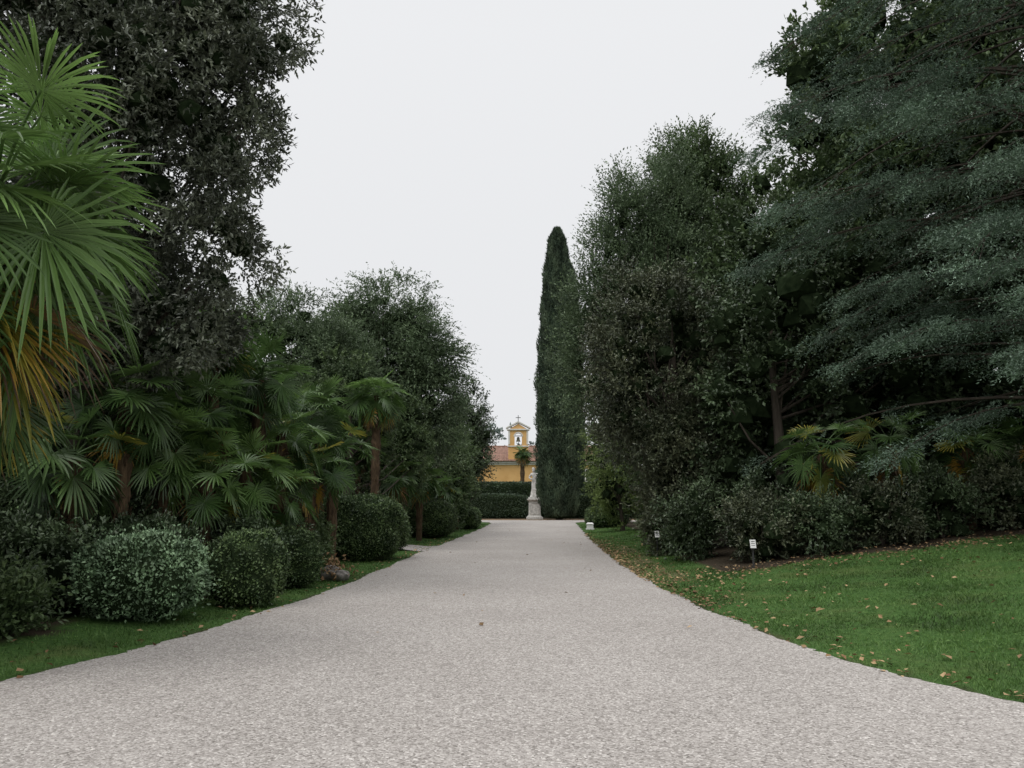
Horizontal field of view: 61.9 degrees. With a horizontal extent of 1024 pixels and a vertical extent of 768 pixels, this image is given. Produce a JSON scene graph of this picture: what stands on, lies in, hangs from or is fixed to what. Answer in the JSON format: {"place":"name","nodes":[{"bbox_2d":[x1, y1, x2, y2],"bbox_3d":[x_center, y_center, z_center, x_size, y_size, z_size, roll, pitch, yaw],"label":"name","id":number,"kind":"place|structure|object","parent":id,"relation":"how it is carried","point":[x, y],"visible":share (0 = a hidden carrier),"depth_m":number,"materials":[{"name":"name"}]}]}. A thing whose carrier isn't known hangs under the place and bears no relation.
{"place":"outdoors","nodes":[
{"label":"outdoors","id":0,"kind":"place"},
{"bbox_2d":[0,472,39,563],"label":"leafy shrub","id":1,"kind":"object","parent":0,"point":[4,492],"visible":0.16,"depth_m":11.96,"materials":[{"name":"green plant"}]},
{"bbox_2d":[285,512,317,531],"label":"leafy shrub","id":2,"kind":"object","parent":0,"point":[309,525],"depth_m":16.64,"materials":[{"name":"green plant"}]},
{"bbox_2d":[403,545,432,550],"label":"side path","id":3,"kind":"structure","parent":0,"point":[417,547],"depth_m":27.82,"materials":[{"name":"grey gravel"}]},
{"bbox_2d":[0,520,1023,767],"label":"gravel road","id":4,"kind":"structure","parent":0,"point":[562,656],"depth_m":7.11,"materials":[{"name":"grey gravel"}]},
{"bbox_2d":[0,506,1023,702],"bbox_3d":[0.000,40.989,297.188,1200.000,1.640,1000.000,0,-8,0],"label":"ground","id":5,"kind":"structure","parent":0,"point":[724,554],"depth_m":11.81,"materials":[{"name":"green plant"}]},
{"bbox_2d":[0,522,67,585],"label":"leafy shrub","id":6,"kind":"object","parent":5,"relation":"on","point":[7,548],"visible":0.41,"depth_m":10.99,"materials":[{"name":"green plant"}]},
{"bbox_2d":[0,550,72,641],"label":"leafy shrub","id":7,"kind":"object","parent":5,"relation":"on","point":[21,595],"visible":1,"depth_m":9.77,"materials":[{"name":"green plant"}]},
{"bbox_2d":[0,301,116,489],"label":"fan palm","id":8,"kind":"object","parent":5,"relation":"on","point":[19,446],"visible":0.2,"depth_m":8.93,"materials":[{"name":"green plant"}]},
{"bbox_2d":[0,497,119,617],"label":"leafy shrub","id":9,"kind":"object","parent":5,"relation":"on","point":[53,537],"visible":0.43,"depth_m":11.26,"materials":[{"name":"green plant"}]},
{"bbox_2d":[2,400,149,606],"bbox_3d":[-6.355,1.772,12.461,2.038,3.039,1.801,7,-10,-40],"label":"fan palm","id":10,"kind":"object","parent":5,"relation":"on","point":[70,486],"visible":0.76,"depth_m":12.12,"materials":[{"name":"green plant"}]},
{"bbox_2d":[0,14,169,488],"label":"fan palm","id":11,"kind":"object","parent":5,"relation":"on","point":[39,280],"visible":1,"depth_m":7.66,"materials":[{"name":"green plant"}]},
{"bbox_2d":[52,351,193,522],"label":"fan palm","id":12,"kind":"object","parent":5,"relation":"on","point":[128,406],"visible":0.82,"depth_m":13.02,"materials":[{"name":"green plant"}]},
{"bbox_2d":[45,476,210,548],"bbox_3d":[-6.324,2.463,13.638,2.951,1.980,2.356,0,-8,0],"label":"leafy shrub","id":13,"kind":"object","parent":5,"relation":"on","point":[139,499],"visible":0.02,"depth_m":13.53,"materials":[{"name":"green plant"}]},
{"bbox_2d":[63,520,221,622],"bbox_3d":[-4.966,2.524,11.499,2.061,1.379,1.895,0,-8,0],"label":"rounded shrub","id":14,"kind":"object","parent":5,"relation":"on","point":[150,575],"visible":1,"depth_m":10.99,"materials":[{"name":"green plant"}]},
{"bbox_2d":[94,345,198,517],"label":"fan palm","id":15,"kind":"object","parent":5,"relation":"on","point":[178,386],"visible":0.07,"depth_m":14.83,"materials":[{"name":"green plant"}]},
{"bbox_2d":[84,502,210,558],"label":"rounded shrub","id":16,"kind":"object","parent":5,"relation":"on","point":[132,520],"visible":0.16,"depth_m":12.61,"materials":[{"name":"green plant"}]},
{"bbox_2d":[0,0,324,595],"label":"holm oak","id":17,"kind":"object","parent":5,"relation":"on","point":[208,42],"visible":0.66,"depth_m":13.08,"materials":[{"name":"green plant"}]},
{"bbox_2d":[127,401,239,518],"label":"fan palm","id":18,"kind":"object","parent":5,"relation":"on","point":[165,471],"visible":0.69,"depth_m":13.60,"materials":[{"name":"green plant"}]},
{"bbox_2d":[154,372,254,470],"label":"fan palm","id":19,"kind":"object","parent":5,"relation":"on","point":[239,415],"visible":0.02,"depth_m":16.31,"materials":[{"name":"green plant"}]},
{"bbox_2d":[95,266,320,515],"bbox_3d":[-7.229,0.726,20.718,4.800,7.054,8.712,0,-8,0],"label":"evergreen tree","id":20,"kind":"object","parent":5,"relation":"on","point":[254,325],"visible":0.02,"depth_m":22.74,"materials":[{"name":"green plant"}]},
{"bbox_2d":[158,367,264,480],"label":"fan palm","id":21,"kind":"object","parent":5,"relation":"on","point":[216,416],"visible":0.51,"depth_m":14.74,"materials":[{"name":"green plant"}]},
{"bbox_2d":[153,426,272,597],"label":"fan palm","id":22,"kind":"object","parent":5,"relation":"on","point":[206,504],"visible":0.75,"depth_m":14.01,"materials":[{"name":"green plant"}]},
{"bbox_2d":[165,307,266,411],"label":"fan palm","id":23,"kind":"object","parent":5,"relation":"on","point":[243,358],"visible":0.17,"depth_m":15.90,"materials":[{"name":"green plant"}]},
{"bbox_2d":[0,116,439,521],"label":"woodland","id":24,"kind":"object","parent":5,"relation":"on","point":[54,448],"visible":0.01,"depth_m":15.23,"materials":[{"name":"green plant"}]},
{"bbox_2d":[182,337,283,467],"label":"fan palm","id":25,"kind":"object","parent":5,"relation":"on","point":[254,348],"visible":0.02,"depth_m":18.03,"materials":[{"name":"green plant"}]},
{"bbox_2d":[186,504,297,595],"bbox_3d":[-4.667,2.824,14.489,2.057,1.576,1.784,0,-8,0],"label":"leafy shrub","id":26,"kind":"object","parent":5,"relation":"on","point":[239,524],"visible":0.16,"depth_m":14.30,"materials":[{"name":"green plant"}]},
{"bbox_2d":[204,522,297,607],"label":"rounded shrub","id":27,"kind":"object","parent":5,"relation":"on","point":[252,565],"visible":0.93,"depth_m":12.52,"materials":[{"name":"green plant"}]},
{"bbox_2d":[212,426,299,526],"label":"fan palm","id":28,"kind":"object","parent":5,"relation":"on","point":[254,496],"visible":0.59,"depth_m":15.05,"materials":[{"name":"green plant"}]},
{"bbox_2d":[219,329,314,509],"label":"fan palm","id":29,"kind":"object","parent":5,"relation":"on","point":[265,395],"visible":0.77,"depth_m":16.39,"materials":[{"name":"green plant"}]},
{"bbox_2d":[231,458,320,534],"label":"fan palm","id":30,"kind":"object","parent":5,"relation":"on","point":[281,517],"visible":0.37,"depth_m":15.90,"materials":[{"name":"green plant"}]},
{"bbox_2d":[229,419,324,499],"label":"fan palm","id":31,"kind":"object","parent":5,"relation":"on","point":[311,433],"visible":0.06,"depth_m":18.40,"materials":[{"name":"green plant"}]},
{"bbox_2d":[224,385,336,501],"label":"fan palm","id":32,"kind":"object","parent":5,"relation":"on","point":[287,450],"visible":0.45,"depth_m":16.88,"materials":[{"name":"green plant"}]},
{"bbox_2d":[277,521,327,588],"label":"rounded shrub","id":33,"kind":"object","parent":5,"relation":"on","point":[305,545],"visible":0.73,"depth_m":15.29,"materials":[{"name":"green plant"}]},
{"bbox_2d":[269,371,336,503],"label":"fan palm","id":34,"kind":"object","parent":5,"relation":"on","point":[282,379],"visible":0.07,"depth_m":20.91,"materials":[{"name":"green plant"}]},
{"bbox_2d":[286,502,338,565],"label":"leafy shrub","id":35,"kind":"object","parent":5,"relation":"on","point":[324,533],"visible":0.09,"depth_m":18.09,"materials":[{"name":"green plant"}]},
{"bbox_2d":[288,504,344,567],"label":"leafy shrub","id":36,"kind":"object","parent":5,"relation":"on","point":[339,547],"visible":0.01,"depth_m":20.13,"materials":[{"name":"green plant"}]},
{"bbox_2d":[234,279,403,464],"bbox_3d":[-7.561,0.786,31.217,7.453,9.750,5.667,0,-8,0],"label":"yew tree","id":37,"kind":"object","parent":5,"relation":"on","point":[314,336],"visible":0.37,"depth_m":30.52,"materials":[{"name":"green plant"}]},
{"bbox_2d":[286,373,354,515],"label":"fan palm","id":38,"kind":"object","parent":5,"relation":"on","point":[329,422],"visible":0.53,"depth_m":19.19,"materials":[{"name":"green plant"}]},
{"bbox_2d":[286,432,356,530],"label":"fan palm","id":39,"kind":"object","parent":5,"relation":"on","point":[316,494],"visible":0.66,"depth_m":18.05,"materials":[{"name":"green plant"}]},
{"bbox_2d":[317,552,358,580],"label":"garden rocks","id":40,"kind":"object","parent":5,"relation":"on","point":[332,572],"visible":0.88,"depth_m":16.80,"materials":[{"name":"grey stone"}]},
{"bbox_2d":[319,413,378,565],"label":"fan palm","id":41,"kind":"object","parent":5,"relation":"on","point":[331,511],"visible":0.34,"depth_m":20.27,"materials":[{"name":"green plant"}]},
{"bbox_2d":[341,420,388,493],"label":"fan palm","id":42,"kind":"object","parent":5,"relation":"on","point":[360,471],"visible":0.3,"depth_m":27.23,"materials":[{"name":"plant"}]},
{"bbox_2d":[317,490,413,560],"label":"clipped hedge","id":43,"kind":"object","parent":5,"relation":"on","point":[373,525],"visible":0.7,"depth_m":22.00,"materials":[{"name":"green plant"}]},
{"bbox_2d":[296,343,439,517],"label":"bay laurel tree","id":44,"kind":"object","parent":5,"relation":"on","point":[401,433],"visible":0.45,"depth_m":29.77,"materials":[{"name":"green plant"}]},
{"bbox_2d":[342,368,411,493],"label":"fan palm","id":45,"kind":"object","parent":5,"relation":"on","point":[378,409],"visible":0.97,"depth_m":25.86,"materials":[{"name":"green plant"}]},
{"bbox_2d":[285,260,489,482],"bbox_3d":[-5.258,0.630,36.369,8.851,11.633,7.545,0,-8,0],"label":"yew tree","id":46,"kind":"object","parent":5,"relation":"on","point":[422,365],"visible":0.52,"depth_m":35.52,"materials":[{"name":"green plant"}]},
{"bbox_2d":[379,460,421,510],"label":"fan palm","id":47,"kind":"object","parent":5,"relation":"on","point":[400,491],"visible":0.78,"depth_m":30.11,"materials":[{"name":"green plant"}]},
{"bbox_2d":[388,442,421,474],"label":"fan palm","id":48,"kind":"object","parent":5,"relation":"on","point":[400,457],"visible":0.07,"depth_m":34.65,"materials":[{"name":"green plant"}]},
{"bbox_2d":[392,455,445,540],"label":"fan palm","id":49,"kind":"object","parent":5,"relation":"on","point":[432,486],"visible":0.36,"depth_m":33.05,"materials":[{"name":"green plant"}]},
{"bbox_2d":[407,497,458,537],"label":"clipped hedge","id":50,"kind":"object","parent":5,"relation":"on","point":[440,517],"visible":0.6,"depth_m":34.94,"materials":[{"name":"green plant"}]},
{"bbox_2d":[428,474,463,502],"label":"fan palm","id":51,"kind":"object","parent":5,"relation":"on","point":[445,494],"visible":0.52,"depth_m":40.39,"materials":[{"name":"green plant"}]},
{"bbox_2d":[443,473,471,530],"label":"fan palm","id":52,"kind":"object","parent":5,"relation":"on","point":[466,490],"visible":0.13,"depth_m":44.48,"materials":[{"name":"green plant"}]},
{"bbox_2d":[424,411,491,530],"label":"evergreen tree","id":53,"kind":"object","parent":5,"relation":"on","point":[469,472],"visible":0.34,"depth_m":43.63,"materials":[{"name":"green plant"}]},
{"bbox_2d":[439,372,500,504],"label":"evergreen tree","id":54,"kind":"object","parent":5,"relation":"on","point":[484,433],"visible":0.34,"depth_m":54.51,"materials":[{"name":"green plant"}]},
{"bbox_2d":[458,506,482,528],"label":"clipped hedge","id":55,"kind":"object","parent":5,"relation":"on","point":[473,520],"visible":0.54,"depth_m":45.56,"materials":[{"name":"green plant"}]},
{"bbox_2d":[468,492,528,518],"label":"clipped hedge","id":56,"kind":"object","parent":5,"relation":"on","point":[501,505],"visible":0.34,"depth_m":71.45,"materials":[{"name":"green plant"}]},
{"bbox_2d":[434,422,590,472],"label":"distant woods","id":57,"kind":"object","parent":5,"relation":"on","point":[499,431],"visible":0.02,"depth_m":127.28,"materials":[{"name":"green plant"}]},
{"bbox_2d":[10,519,1023,698],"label":"fallen leaves","id":58,"kind":"object","parent":5,"relation":"on","point":[711,604],"visible":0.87,"depth_m":16.28,"materials":[{"name":"brown plant"}]},
{"bbox_2d":[513,446,532,481],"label":"fan palm","id":59,"kind":"object","parent":5,"relation":"on","point":[523,455],"visible":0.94,"depth_m":85.45,"materials":[{"name":"green plant"}]},
{"bbox_2d":[526,467,542,518],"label":"stone statue","id":60,"kind":"object","parent":5,"relation":"on","point":[534,509],"visible":0.65,"depth_m":68.84,"materials":[{"name":"white stone"}]},
{"bbox_2d":[471,480,599,517],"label":"clipped hedge","id":61,"kind":"object","parent":5,"relation":"on","point":[521,487],"visible":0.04,"depth_m":75.59,"materials":[{"name":"green plant"}]},
{"bbox_2d":[533,226,583,519],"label":"cypress tree","id":62,"kind":"object","parent":5,"relation":"on","point":[559,479],"visible":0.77,"depth_m":67.61,"materials":[{"name":"green plant"}]},
{"bbox_2d":[570,263,586,493],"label":"cypress tree","id":63,"kind":"object","parent":5,"relation":"on","point":[582,463],"visible":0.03,"depth_m":74.26,"materials":[{"name":"green plant"}]},
{"bbox_2d":[586,522,593,529],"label":"stone marker","id":64,"kind":"object","parent":5,"relation":"on","point":[589,525],"visible":0.88,"depth_m":45.27,"materials":[{"name":"white stone"}]},
{"bbox_2d":[553,492,648,518],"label":"clipped hedge","id":65,"kind":"object","parent":5,"relation":"on","point":[585,502],"visible":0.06,"depth_m":71.43,"materials":[{"name":"green plant"}]},
{"bbox_2d":[577,409,626,506],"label":"bay laurel tree","id":66,"kind":"object","parent":5,"relation":"on","point":[588,458],"visible":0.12,"depth_m":49.25,"materials":[{"name":"green plant"}]},
{"bbox_2d":[583,506,630,527],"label":"clipped hedge","id":67,"kind":"object","parent":5,"relation":"on","point":[604,522],"visible":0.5,"depth_m":47.63,"materials":[{"name":"green plant"}]},
{"bbox_2d":[584,441,643,530],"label":"bay laurel tree","id":68,"kind":"object","parent":5,"relation":"on","point":[609,505],"visible":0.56,"depth_m":41.38,"materials":[{"name":"green plant"}]},
{"bbox_2d":[529,122,733,541],"bbox_3d":[4.556,-1.872,30.750,7.952,14.880,7.347,0,-8,0],"label":"holly tree","id":69,"kind":"object","parent":5,"relation":"on","point":[655,216],"visible":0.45,"depth_m":30.17,"materials":[{"name":"green plant"}]},
{"bbox_2d":[655,531,658,556],"bbox_3d":[3.950,4.352,23.204,0.120,0.705,0.075,0,-8,0],"label":"plant label sign","id":70,"kind":"object","parent":5,"relation":"on","point":[656,535],"visible":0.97,"depth_m":23.22,"materials":[{"name":"metal"}]},
{"bbox_2d":[632,488,693,556],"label":"leafy shrub","id":71,"kind":"object","parent":5,"relation":"on","point":[650,529],"visible":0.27,"depth_m":23.41,"materials":[{"name":"green plant"}]},
{"bbox_2d":[596,442,729,524],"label":"evergreen tree","id":72,"kind":"object","parent":5,"relation":"on","point":[640,512],"visible":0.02,"depth_m":38.58,"materials":[{"name":"green plant"}]},
{"bbox_2d":[574,252,755,541],"bbox_3d":[4.379,0.368,24.958,5.299,8.900,4.948,0,-8,0],"label":"holly tree","id":73,"kind":"object","parent":5,"relation":"on","point":[667,433],"visible":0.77,"depth_m":24.25,"materials":[{"name":"green plant"}]},
{"bbox_2d":[648,472,729,561],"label":"leafy shrub","id":74,"kind":"object","parent":5,"relation":"on","point":[693,536],"visible":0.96,"depth_m":21.04,"materials":[{"name":"green plant"}]},
{"bbox_2d":[627,112,776,528],"bbox_3d":[7.542,-2.455,33.717,7.136,16.824,7.280,0,-8,0],"label":"evergreen oak","id":75,"kind":"object","parent":5,"relation":"on","point":[717,168],"visible":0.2,"depth_m":33.16,"materials":[{"name":"green plant"}]},
{"bbox_2d":[749,540,755,567],"bbox_3d":[5.050,3.557,17.862,0.120,0.585,0.075,0,-8,0],"label":"plant label sign","id":76,"kind":"object","parent":5,"relation":"on","point":[752,544],"visible":0.96,"depth_m":17.87,"materials":[{"name":"metal"}]},
{"bbox_2d":[710,482,818,561],"bbox_3d":[5.620,3.114,19.284,2.132,1.824,2.254,4,-9,-30],"label":"leafy shrub","id":77,"kind":"object","parent":5,"relation":"on","point":[751,525],"visible":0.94,"depth_m":18.94,"materials":[{"name":"green plant"}]},
{"bbox_2d":[713,457,817,554],"bbox_3d":[6.135,2.915,20.262,2.580,2.354,2.270,0,-8,0],"label":"leafy shrub","id":78,"kind":"object","parent":5,"relation":"on","point":[783,481],"visible":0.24,"depth_m":20.15,"materials":[{"name":"green plant"}]},
{"bbox_2d":[772,421,866,549],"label":"fan palm","id":79,"kind":"object","parent":5,"relation":"on","point":[821,470],"visible":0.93,"depth_m":19.94,"materials":[{"name":"green plant"}]},
{"bbox_2d":[768,478,880,557],"bbox_3d":[6.802,2.998,19.152,2.413,1.737,2.338,-8,-11,44],"label":"leafy shrub","id":80,"kind":"object","parent":5,"relation":"on","point":[830,517],"visible":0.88,"depth_m":18.72,"materials":[{"name":"green plant"}]},
{"bbox_2d":[787,450,869,544],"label":"leafy shrub","id":81,"kind":"object","parent":5,"relation":"on","point":[847,484],"visible":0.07,"depth_m":20.74,"materials":[{"name":"green plant"}]},
{"bbox_2d":[663,81,1006,494],"bbox_3d":[10.571,-2.605,27.687,11.613,15.117,6.785,0,-8,0],"label":"evergreen tree","id":82,"kind":"object","parent":5,"relation":"on","point":[761,184],"visible":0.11,"depth_m":26.83,"materials":[{"name":"green plant"}]},
{"bbox_2d":[678,149,1023,541],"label":"evergreen tree","id":83,"kind":"object","parent":5,"relation":"on","point":[764,311],"visible":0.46,"depth_m":22.43,"materials":[{"name":"green plant"}]},
{"bbox_2d":[686,114,1023,521],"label":"woodland","id":84,"kind":"object","parent":5,"relation":"on","point":[890,389],"depth_m":26.38,"materials":[{"name":"green plant"}]},
{"bbox_2d":[714,0,1023,486],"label":"cedar tree","id":85,"kind":"object","parent":5,"relation":"on","point":[912,116],"visible":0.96,"depth_m":19.90,"materials":[{"name":"green plant"}]},
{"bbox_2d":[833,472,937,547],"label":"leafy shrub","id":86,"kind":"object","parent":5,"relation":"on","point":[887,522],"visible":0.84,"depth_m":18.74,"materials":[{"name":"green plant"}]},
{"bbox_2d":[753,0,1023,490],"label":"evergreen tree","id":87,"kind":"object","parent":5,"relation":"on","point":[800,65],"visible":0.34,"depth_m":27.37,"materials":[{"name":"green plant"}]},
{"bbox_2d":[845,409,936,535],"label":"fan palm","id":88,"kind":"object","parent":5,"relation":"on","point":[886,439],"visible":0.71,"depth_m":20.44,"materials":[{"name":"green plant"}]},
{"bbox_2d":[847,444,947,533],"bbox_3d":[9.755,2.567,21.075,2.692,2.344,2.536,0,-8,0],"label":"leafy shrub","id":89,"kind":"object","parent":5,"relation":"on","point":[924,461],"visible":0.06,"depth_m":20.50,"materials":[{"name":"green plant"}]},
{"bbox_2d":[892,460,1007,540],"bbox_3d":[9.704,2.587,19.297,2.317,1.873,2.610,0,-8,0],"label":"leafy shrub","id":90,"kind":"object","parent":5,"relation":"on","point":[941,493],"visible":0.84,"depth_m":19.07,"materials":[{"name":"green plant"}]},
{"bbox_2d":[926,419,1021,530],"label":"fan palm","id":91,"kind":"object","parent":5,"relation":"on","point":[961,463],"visible":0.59,"depth_m":20.12,"materials":[{"name":"green plant"}]},
{"bbox_2d":[938,432,1023,524],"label":"leafy shrub","id":92,"kind":"object","parent":5,"relation":"on","point":[979,518],"visible":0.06,"depth_m":20.79,"materials":[{"name":"green plant"}]},
{"bbox_2d":[957,443,1023,530],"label":"leafy shrub","id":93,"kind":"object","parent":5,"relation":"on","point":[1003,483],"visible":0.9,"depth_m":19.04,"materials":[{"name":"green plant"}]},
{"bbox_2d":[993,400,1023,468],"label":"fan palm","id":94,"kind":"object","parent":5,"relation":"on","point":[1016,438],"visible":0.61,"depth_m":20.68,"materials":[{"name":"green plant"}]},
{"bbox_2d":[0,0,1023,495],"label":"sky","id":95,"kind":"structure","parent":0,"point":[449,139],"materials":[{"name":"white"}]},
{"bbox_2d":[476,415,597,481],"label":"yellow chapel","id":96,"kind":"structure","parent":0,"point":[509,470],"depth_m":97.68,"materials":[{"name":"paint"}]}
]}

